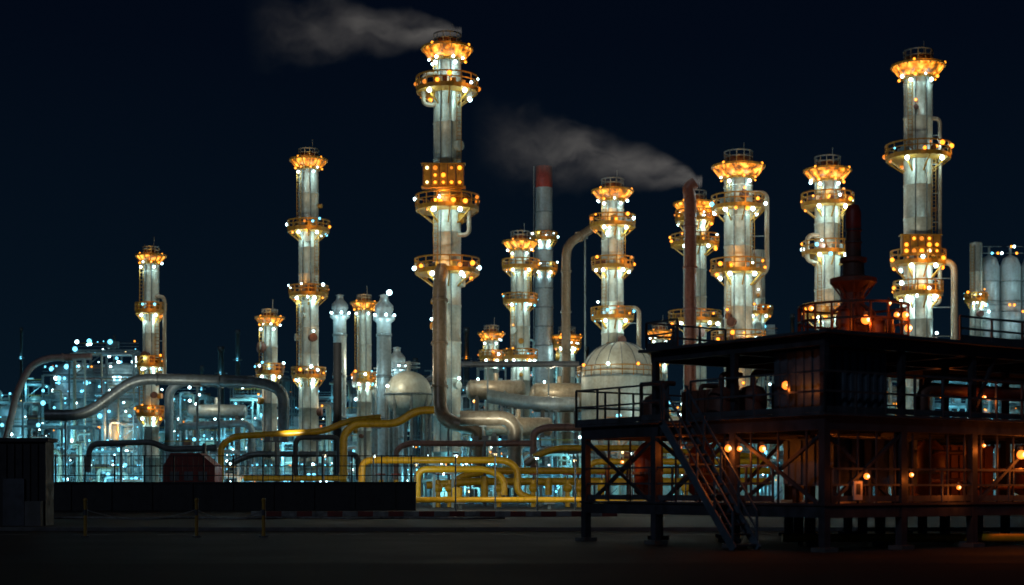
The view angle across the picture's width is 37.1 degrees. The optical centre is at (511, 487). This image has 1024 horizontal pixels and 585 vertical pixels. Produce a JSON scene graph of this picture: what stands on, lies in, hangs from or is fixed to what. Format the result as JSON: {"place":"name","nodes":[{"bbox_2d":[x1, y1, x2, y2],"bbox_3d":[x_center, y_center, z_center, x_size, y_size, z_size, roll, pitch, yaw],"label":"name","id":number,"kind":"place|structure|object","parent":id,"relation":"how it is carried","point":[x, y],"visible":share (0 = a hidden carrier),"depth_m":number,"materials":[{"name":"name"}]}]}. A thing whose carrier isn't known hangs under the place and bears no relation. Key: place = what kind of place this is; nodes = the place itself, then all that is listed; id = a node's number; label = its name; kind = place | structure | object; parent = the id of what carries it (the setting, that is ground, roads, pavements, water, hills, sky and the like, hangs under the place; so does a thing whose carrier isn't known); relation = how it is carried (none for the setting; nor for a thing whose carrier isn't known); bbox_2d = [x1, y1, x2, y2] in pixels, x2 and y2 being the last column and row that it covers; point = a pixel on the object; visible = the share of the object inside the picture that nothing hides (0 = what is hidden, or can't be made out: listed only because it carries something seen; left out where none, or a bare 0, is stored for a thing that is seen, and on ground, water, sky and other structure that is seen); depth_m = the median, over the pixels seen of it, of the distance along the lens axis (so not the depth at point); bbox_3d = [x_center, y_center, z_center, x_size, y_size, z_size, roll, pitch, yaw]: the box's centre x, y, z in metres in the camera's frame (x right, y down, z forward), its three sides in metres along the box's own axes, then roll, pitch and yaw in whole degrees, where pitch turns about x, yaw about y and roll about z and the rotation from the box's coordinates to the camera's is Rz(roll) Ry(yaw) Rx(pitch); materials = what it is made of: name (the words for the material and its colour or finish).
{"place":"outdoors","nodes":[
{"label":"outdoors","id":0,"kind":"place"},
{"bbox_2d":[54,482,416,510],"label":"boundary wall","id":1,"kind":"structure","parent":0,"point":[249,496],"depth_m":112.80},
{"bbox_2d":[54,455,415,481],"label":"perimeter fence","id":2,"kind":"object","parent":1,"relation":"on","point":[225,475],"visible":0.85,"depth_m":112.97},
{"bbox_2d":[0,534,1023,563],"bbox_3d":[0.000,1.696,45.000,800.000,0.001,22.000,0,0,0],"label":"road","id":3,"kind":"structure","parent":0,"point":[341,549],"depth_m":41.05,"materials":[{"name":"asphalt"}]},
{"bbox_2d":[81,498,89,536],"bbox_3d":[-14.560,1.025,52.000,0.320,1.350,0.320,0,0,0],"label":"barrier post","id":4,"kind":"object","parent":3,"relation":"on","point":[85,500],"visible":1,"depth_m":51.95,"materials":[{"name":"black metal"}]},
{"bbox_2d":[87,510,261,519],"bbox_3d":[-11.517,0.915,52.000,6.096,0.360,0.036,0,0,0],"label":"barrier chain","id":5,"kind":"object","parent":4,"relation":"attached to","point":[174,515],"visible":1,"depth_m":51.99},
{"bbox_2d":[192,498,200,536],"bbox_3d":[-10.764,1.025,52.000,0.320,1.350,0.320,0,0,0],"label":"barrier post","id":6,"kind":"object","parent":3,"relation":"on","point":[196,500],"visible":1,"depth_m":51.95,"materials":[{"name":"black metal"}]},
{"bbox_2d":[259,498,267,536],"bbox_3d":[-8.476,1.025,52.000,0.320,1.350,0.320,0,0,0],"label":"barrier post","id":7,"kind":"object","parent":3,"relation":"on","point":[263,500],"visible":1,"depth_m":51.95,"materials":[{"name":"black metal"}]},
{"bbox_2d":[781,534,1023,546],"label":"yellow ground pipe","id":8,"kind":"object","parent":3,"relation":"on","point":[872,540],"visible":0.83,"depth_m":43.89,"materials":[{"name":"metal"}]},
{"bbox_2d":[0,488,1023,584],"bbox_3d":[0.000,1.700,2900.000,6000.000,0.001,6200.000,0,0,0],"label":"ground","id":9,"kind":"structure","parent":0,"point":[511,574],"depth_m":30.86,"materials":[{"name":"concrete"}]},
{"bbox_2d":[0,393,39,437],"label":"process structure","id":10,"kind":"object","parent":9,"relation":"on","point":[20,420],"visible":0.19,"depth_m":231.52,"materials":[{"name":"beige metal"}]},
{"bbox_2d":[18,327,24,401],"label":"distant stack","id":11,"kind":"object","parent":9,"relation":"on","point":[21,357],"visible":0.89,"depth_m":299.78,"materials":[{"name":"metal"}]},
{"bbox_2d":[3,353,91,481],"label":"process pipe","id":12,"kind":"object","parent":9,"relation":"on","point":[34,364],"visible":0.94,"depth_m":199.66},
{"bbox_2d":[21,415,161,481],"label":"process structure","id":13,"kind":"object","parent":9,"relation":"on","point":[33,421],"visible":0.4,"depth_m":199.90,"materials":[{"name":"metal"}]},
{"bbox_2d":[41,339,142,481],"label":"process structure","id":14,"kind":"object","parent":9,"relation":"on","point":[90,383],"visible":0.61,"depth_m":235.62,"materials":[{"name":"metal"}]},
{"bbox_2d":[0,377,257,481],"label":"process structure","id":15,"kind":"object","parent":9,"relation":"on","point":[34,399],"visible":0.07,"depth_m":330.31,"materials":[{"name":"metal"}]},
{"bbox_2d":[134,246,166,481],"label":"distillation column","id":16,"kind":"structure","parent":9,"relation":"on","point":[152,312],"depth_m":189.02,"materials":[{"name":"silver metal"}]},
{"bbox_2d":[86,439,217,481],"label":"process pipe","id":17,"kind":"object","parent":9,"relation":"on","point":[121,444],"visible":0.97,"depth_m":149.75,"materials":[{"name":"metal"}]},
{"bbox_2d":[44,372,289,481],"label":"process pipe","id":18,"kind":"object","parent":9,"relation":"on","point":[119,390],"visible":0.96,"depth_m":171.47,"materials":[{"name":"grey painted steel"},{"name":"galvanised steel"}]},
{"bbox_2d":[163,443,221,481],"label":"pump shed","id":19,"kind":"structure","parent":9,"relation":"on","point":[180,465],"depth_m":119.00,"materials":[{"name":"metal"}]},
{"bbox_2d":[199,365,205,404],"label":"distant stack","id":20,"kind":"object","parent":9,"relation":"on","point":[202,387],"visible":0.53,"depth_m":299.70,"materials":[{"name":"metal"}]},
{"bbox_2d":[163,385,253,461],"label":"process pipe","id":21,"kind":"object","parent":9,"relation":"on","point":[171,390],"visible":0.52,"depth_m":179.60,"materials":[{"name":"grey metal"}]},
{"bbox_2d":[187,397,246,481],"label":"horizontal pressure vessel","id":22,"kind":"object","parent":9,"relation":"on","point":[237,412],"visible":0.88,"depth_m":199.32,"materials":[{"name":"galvanised steel"},{"name":"grey steel"}]},
{"bbox_2d":[178,420,255,481],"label":"process pipe","id":23,"kind":"object","parent":9,"relation":"on","point":[247,425],"visible":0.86,"depth_m":181.61,"materials":[{"name":"grey metal"}]},
{"bbox_2d":[176,386,261,481],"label":"process structure","id":24,"kind":"object","parent":9,"relation":"on","point":[189,397],"visible":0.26,"depth_m":244.88,"materials":[{"name":"beige metal"}]},
{"bbox_2d":[214,346,226,444],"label":"distant stack","id":25,"kind":"object","parent":9,"relation":"on","point":[220,350],"visible":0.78,"depth_m":299.48,"materials":[{"name":"metal"}]},
{"bbox_2d":[233,330,242,404],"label":"distant stack","id":26,"kind":"object","parent":9,"relation":"on","point":[237,360],"visible":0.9,"depth_m":299.63,"materials":[{"name":"metal"}]},
{"bbox_2d":[162,438,356,481],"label":"process structure","id":27,"kind":"object","parent":9,"relation":"on","point":[187,442],"visible":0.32,"depth_m":171.90,"materials":[{"name":"grey metal"}]},
{"bbox_2d":[254,299,284,481],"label":"distillation column","id":28,"kind":"structure","parent":9,"relation":"on","point":[269,322],"depth_m":184.11,"materials":[{"name":"silver metal"}]},
{"bbox_2d":[263,437,288,481],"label":"floodlight mast","id":29,"kind":"object","parent":9,"relation":"on","point":[276,439],"visible":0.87,"depth_m":141.93,"materials":[{"name":"metal"}]},
{"bbox_2d":[227,450,360,481],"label":"process pipe","id":30,"kind":"object","parent":9,"relation":"on","point":[357,459],"visible":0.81,"depth_m":154.73,"materials":[{"name":"metal"}]},
{"bbox_2d":[243,476,346,481],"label":"yellow gas pipe","id":31,"kind":"object","parent":9,"relation":"on","point":[298,478],"visible":0.73,"depth_m":139.78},
{"bbox_2d":[218,414,380,481],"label":"yellow gas pipe","id":32,"kind":"object","parent":9,"relation":"on","point":[225,442],"visible":0.84,"depth_m":149.75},
{"bbox_2d":[252,396,352,481],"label":"process structure","id":33,"kind":"object","parent":9,"relation":"on","point":[325,445],"visible":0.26,"depth_m":229.86,"materials":[{"name":"metal"}]},
{"bbox_2d":[286,140,330,481],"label":"distillation column","id":34,"kind":"structure","parent":9,"relation":"on","point":[307,230],"depth_m":193.79,"materials":[{"name":"silver metal"}]},
{"bbox_2d":[293,435,339,481],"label":"process pipe","id":35,"kind":"object","parent":9,"relation":"on","point":[318,438],"visible":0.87,"depth_m":149.78,"materials":[{"name":"black metal"}]},
{"bbox_2d":[322,453,327,481],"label":"yard lamp post","id":36,"kind":"object","parent":9,"relation":"on","point":[324,465],"visible":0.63,"depth_m":123.99,"materials":[{"name":"metal"}]},
{"bbox_2d":[332,342,342,481],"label":"process pipe","id":37,"kind":"object","parent":9,"relation":"on","point":[337,373],"visible":0.56,"depth_m":164.64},
{"bbox_2d":[330,294,349,430],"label":"scrubber vessel","id":38,"kind":"object","parent":9,"relation":"on","point":[339,316],"visible":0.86,"depth_m":209.28,"materials":[{"name":"grey metal"}]},
{"bbox_2d":[350,294,377,481],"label":"distillation column","id":39,"kind":"structure","parent":9,"relation":"on","point":[363,381],"depth_m":204.11,"materials":[{"name":"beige metal"}]},
{"bbox_2d":[371,367,397,481],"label":"distillation column","id":40,"kind":"structure","parent":9,"relation":"on","point":[374,401],"depth_m":214.44,"materials":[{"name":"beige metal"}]},
{"bbox_2d":[373,290,395,481],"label":"scrubber vessel","id":41,"kind":"object","parent":9,"relation":"on","point":[383,318],"visible":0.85,"depth_m":199.14,"materials":[{"name":"grey metal"}]},
{"bbox_2d":[339,406,434,481],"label":"yellow gas pipe","id":42,"kind":"object","parent":9,"relation":"on","point":[376,425],"visible":0.95,"depth_m":144.69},
{"bbox_2d":[346,407,433,496],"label":"process structure","id":43,"kind":"object","parent":9,"relation":"on","point":[352,444],"visible":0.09,"depth_m":224.90,"materials":[{"name":"metal"}]},
{"bbox_2d":[252,370,531,494],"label":"process structure","id":44,"kind":"object","parent":9,"relation":"on","point":[285,381],"visible":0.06,"depth_m":339.87,"materials":[{"name":"grey metal"}]},
{"bbox_2d":[391,347,405,481],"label":"scrubber vessel","id":45,"kind":"object","parent":9,"relation":"on","point":[397,356],"visible":0.38,"depth_m":219.17,"materials":[{"name":"grey metal"}]},
{"bbox_2d":[384,361,431,496],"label":"spherical gas tank","id":46,"kind":"object","parent":9,"relation":"on","point":[408,389],"visible":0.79,"depth_m":184.32,"materials":[{"name":"beige metal"}]},
{"bbox_2d":[413,358,417,481],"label":"distant stack","id":47,"kind":"object","parent":9,"relation":"on","point":[415,431],"visible":0.16,"depth_m":299.53,"materials":[{"name":"metal"}]},
{"bbox_2d":[251,511,616,515],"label":"striped kerb","id":48,"kind":"structure","parent":9,"relation":"on","point":[423,513],"depth_m":89.83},
{"bbox_2d":[358,456,533,506],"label":"yellow gas pipe","id":49,"kind":"object","parent":9,"relation":"on","point":[512,464],"visible":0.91,"depth_m":129.73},
{"bbox_2d":[412,24,480,496],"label":"distillation column","id":50,"kind":"structure","parent":9,"relation":"on","point":[448,89],"depth_m":178.45,"materials":[{"name":"silver metal"}]},
{"bbox_2d":[453,453,458,510],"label":"yard lamp post","id":51,"kind":"object","parent":9,"relation":"on","point":[455,454],"visible":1,"depth_m":111.94,"materials":[{"name":"metal"}]},
{"bbox_2d":[452,488,461,496],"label":"yellow gas pipe","id":52,"kind":"object","parent":9,"relation":"on","point":[458,492],"visible":0.56,"depth_m":126.61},
{"bbox_2d":[431,263,487,487],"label":"process pipe","id":53,"kind":"object","parent":9,"relation":"on","point":[446,418],"visible":0.8,"depth_m":172.49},
{"bbox_2d":[416,465,507,507],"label":"yellow gas pipe","id":54,"kind":"object","parent":9,"relation":"on","point":[500,477],"visible":0.87,"depth_m":127.76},
{"bbox_2d":[393,440,530,503],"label":"process pipe","id":55,"kind":"object","parent":9,"relation":"on","point":[470,444],"visible":0.88,"depth_m":159.73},
{"bbox_2d":[461,327,471,407],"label":"distant stack","id":56,"kind":"object","parent":9,"relation":"on","point":[466,400],"visible":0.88,"depth_m":299.55,"materials":[{"name":"metal"}]},
{"bbox_2d":[481,476,487,496],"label":"yellow gas pipe","id":57,"kind":"object","parent":9,"relation":"on","point":[484,486],"visible":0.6,"depth_m":135.72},
{"bbox_2d":[472,436,497,505],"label":"floodlight mast","id":58,"kind":"object","parent":9,"relation":"on","point":[484,439],"visible":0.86,"depth_m":139.95,"materials":[{"name":"metal"}]},
{"bbox_2d":[477,318,505,496],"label":"distillation column","id":59,"kind":"structure","parent":9,"relation":"on","point":[491,338],"depth_m":233.93,"materials":[{"name":"silver metal"}]},
{"bbox_2d":[460,411,523,487],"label":"process pipe","id":60,"kind":"object","parent":9,"relation":"on","point":[510,422],"visible":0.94,"depth_m":165.28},
{"bbox_2d":[493,452,497,509],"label":"yard lamp post","id":61,"kind":"object","parent":9,"relation":"on","point":[495,454],"visible":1,"depth_m":115.99,"materials":[{"name":"metal"}]},
{"bbox_2d":[466,373,525,496],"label":"horizontal pressure vessel","id":62,"kind":"object","parent":9,"relation":"on","point":[476,390],"visible":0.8,"depth_m":203.94,"materials":[{"name":"cream painted steel"},{"name":"galvanised steel"}]},
{"bbox_2d":[461,360,532,496],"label":"process structure","id":63,"kind":"object","parent":9,"relation":"on","point":[464,449],"visible":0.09,"depth_m":249.87,"materials":[{"name":"metal"}]},
{"bbox_2d":[426,360,578,496],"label":"process pipe","id":64,"kind":"object","parent":9,"relation":"on","point":[512,364],"visible":0.66,"depth_m":194.68,"materials":[{"name":"metal"}]},
{"bbox_2d":[0,527,1023,530],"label":"kerb","id":65,"kind":"structure","parent":9,"relation":"on","point":[430,528],"depth_m":59.85,"materials":[{"name":"concrete"}]},
{"bbox_2d":[0,517,1023,526],"bbox_3d":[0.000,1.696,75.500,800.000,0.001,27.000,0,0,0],"label":"concrete apron","id":66,"kind":"object","parent":9,"relation":"on","point":[673,522],"visible":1,"depth_m":73.94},
{"bbox_2d":[0,438,57,525],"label":"service cabin","id":67,"kind":"object","parent":66,"relation":"on","point":[26,481],"visible":1,"depth_m":68.00,"materials":[{"name":"black metal"}]},
{"bbox_2d":[422,435,610,496],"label":"process structure","id":68,"kind":"object","parent":9,"relation":"on","point":[545,441],"visible":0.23,"depth_m":174.86,"materials":[{"name":"beige metal"}]},
{"bbox_2d":[484,410,552,496],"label":"horizontal pressure vessel","id":69,"kind":"object","parent":9,"relation":"on","point":[529,424],"visible":0.36,"depth_m":179.19,"materials":[{"name":"cream painted steel"},{"name":"galvanised steel"}]},
{"bbox_2d":[416,496,622,508],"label":"yellow gas pipe","id":70,"kind":"object","parent":9,"relation":"on","point":[549,501],"visible":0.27,"depth_m":119.80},
{"bbox_2d":[502,230,539,496],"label":"distillation column","id":71,"kind":"structure","parent":9,"relation":"on","point":[520,265],"depth_m":213.73,"materials":[{"name":"silver metal"}]},
{"bbox_2d":[376,474,688,506],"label":"valve manifold","id":72,"kind":"object","parent":9,"relation":"on","point":[567,487],"visible":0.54,"depth_m":132.79,"materials":[{"name":"metal"}]},
{"bbox_2d":[487,390,578,496],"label":"process pipe","id":73,"kind":"object","parent":9,"relation":"on","point":[548,403],"visible":0.94,"depth_m":189.30,"materials":[{"name":"grey metal"}]},
{"bbox_2d":[534,456,539,510],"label":"yard lamp post","id":74,"kind":"object","parent":9,"relation":"on","point":[537,482],"visible":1,"depth_m":111.97,"materials":[{"name":"metal"}]},
{"bbox_2d":[530,165,558,496],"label":"industrial chimney","id":75,"kind":"object","parent":9,"relation":"on","point":[545,236],"visible":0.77,"depth_m":238.78,"materials":[{"name":"grey metal"}]},
{"bbox_2d":[545,478,551,494],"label":"yellow gas pipe","id":76,"kind":"object","parent":9,"relation":"on","point":[548,486],"visible":1,"depth_m":136.71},
{"bbox_2d":[529,376,580,495],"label":"horizontal pressure vessel","id":77,"kind":"object","parent":9,"relation":"on","point":[559,388],"visible":0.37,"depth_m":198.57,"materials":[{"name":"cream painted steel"},{"name":"steel"}]},
{"bbox_2d":[530,423,580,503],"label":"process pipe","id":78,"kind":"object","parent":9,"relation":"on","point":[538,430],"visible":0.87,"depth_m":159.68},
{"bbox_2d":[530,339,580,496],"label":"process structure","id":79,"kind":"object","parent":9,"relation":"on","point":[555,376],"visible":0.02,"depth_m":254.19,"materials":[{"name":"metal"}]},
{"bbox_2d":[524,446,607,503],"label":"process pipe","id":80,"kind":"object","parent":9,"relation":"on","point":[529,461],"visible":0.31,"depth_m":157.76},
{"bbox_2d":[552,326,582,496],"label":"distillation column","id":81,"kind":"structure","parent":9,"relation":"on","point":[576,339],"depth_m":239.02,"materials":[{"name":"silver metal"}]},
{"bbox_2d":[572,458,577,509],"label":"yard lamp post","id":82,"kind":"object","parent":9,"relation":"on","point":[574,459],"visible":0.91,"depth_m":114.99,"materials":[{"name":"metal"}]},
{"bbox_2d":[561,217,601,487],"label":"process pipe","id":83,"kind":"object","parent":9,"relation":"on","point":[570,244],"visible":0.76,"depth_m":209.58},
{"bbox_2d":[426,477,769,505],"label":"yellow gas pipe","id":84,"kind":"object","parent":9,"relation":"on","point":[477,481],"visible":0.4,"depth_m":137.71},
{"bbox_2d":[454,467,769,487],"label":"yellow gas pipe","id":85,"kind":"object","parent":9,"relation":"on","point":[559,470],"visible":0.38,"depth_m":141.73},
{"bbox_2d":[577,341,661,494],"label":"domed reactor tank","id":86,"kind":"object","parent":9,"relation":"on","point":[614,364],"visible":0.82,"depth_m":188.06,"materials":[{"name":"beige metal"}]},
{"bbox_2d":[532,445,756,494],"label":"yellow gas pipe","id":87,"kind":"object","parent":9,"relation":"on","point":[547,451],"visible":0.54,"depth_m":149.75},
{"bbox_2d":[580,458,769,494],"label":"yellow gas pipe","id":88,"kind":"object","parent":9,"relation":"on","point":[670,461],"visible":0.41,"depth_m":133.77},
{"bbox_2d":[598,414,776,495],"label":"process structure","id":89,"kind":"object","parent":9,"relation":"on","point":[618,489],"visible":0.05,"depth_m":180.59,"materials":[{"name":"metal"}]},
{"bbox_2d":[683,178,697,458],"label":"process pipe","id":90,"kind":"object","parent":9,"relation":"on","point":[690,226],"visible":0.69,"depth_m":189.33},
{"bbox_2d":[669,382,718,494],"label":"process structure","id":91,"kind":"object","parent":9,"relation":"on","point":[674,413],"visible":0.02,"depth_m":240.53,"materials":[{"name":"metal"}]},
{"bbox_2d":[668,183,722,494],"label":"distillation column","id":92,"kind":"structure","parent":9,"relation":"on","point":[705,218],"depth_m":213.46,"materials":[{"name":"silver metal"}]},
{"bbox_2d":[710,149,768,494],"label":"distillation column","id":93,"kind":"structure","parent":9,"relation":"on","point":[737,207],"depth_m":193.29,"materials":[{"name":"silver metal"}]},
{"bbox_2d":[753,249,772,495],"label":"distillation column","id":94,"kind":"structure","parent":9,"relation":"on","point":[761,310],"depth_m":223.89,"materials":[{"name":"silver metal"}]},
{"bbox_2d":[765,325,782,458],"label":"process structure","id":95,"kind":"object","parent":9,"relation":"on","point":[770,329],"visible":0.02,"depth_m":244.94,"materials":[{"name":"metal"}]},
{"bbox_2d":[790,314,794,332],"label":"distant stack","id":96,"kind":"object","parent":9,"relation":"on","point":[792,317],"visible":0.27,"depth_m":299.67,"materials":[{"name":"metal"}]},
{"bbox_2d":[575,204,1023,552],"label":"steel service platform","id":97,"kind":"structure","parent":9,"relation":"on","point":[828,422],"depth_m":43.11,"materials":[{"name":"metal"}]},
{"bbox_2d":[800,148,853,498],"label":"distillation column","id":98,"kind":"structure","parent":9,"relation":"on","point":[829,202],"depth_m":198.42,"materials":[{"name":"silver metal"}]},
{"bbox_2d":[840,377,896,495],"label":"process structure","id":99,"kind":"object","parent":9,"relation":"on","point":[891,399],"visible":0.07,"depth_m":239.90,"materials":[{"name":"metal"}]},
{"bbox_2d":[760,444,995,499],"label":"process structure","id":100,"kind":"object","parent":9,"relation":"on","point":[781,485],"visible":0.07,"depth_m":176.36,"materials":[{"name":"grey metal"}]},
{"bbox_2d":[883,41,957,415],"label":"distillation column","id":101,"kind":"structure","parent":9,"relation":"on","point":[917,155],"depth_m":183.43,"materials":[{"name":"silver metal"}]},
{"bbox_2d":[964,242,988,418],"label":"distillation column","id":102,"kind":"structure","parent":9,"relation":"on","point":[977,299],"depth_m":229.12,"materials":[{"name":"silver metal"}]},
{"bbox_2d":[933,338,1023,494],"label":"process structure","id":103,"kind":"object","parent":9,"relation":"on","point":[1014,406],"visible":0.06,"depth_m":215.59,"materials":[{"name":"metal"}]},
{"bbox_2d":[982,245,1023,494],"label":"silo battery","id":104,"kind":"object","parent":9,"relation":"on","point":[1003,284],"visible":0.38,"depth_m":230.66,"materials":[{"name":"grey metal"}]},
{"bbox_2d":[0,0,1023,487],"label":"sky","id":105,"kind":"structure","parent":0,"point":[174,126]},
{"bbox_2d":[589,177,640,346],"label":"distillation column","id":106,"kind":"structure","parent":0,"point":[613,313],"depth_m":198.60,"materials":[{"name":"silver metal"}]},
{"bbox_2d":[648,322,671,415],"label":"distillation column","id":107,"kind":"structure","parent":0,"point":[658,329],"depth_m":228.89,"materials":[{"name":"silver metal"}]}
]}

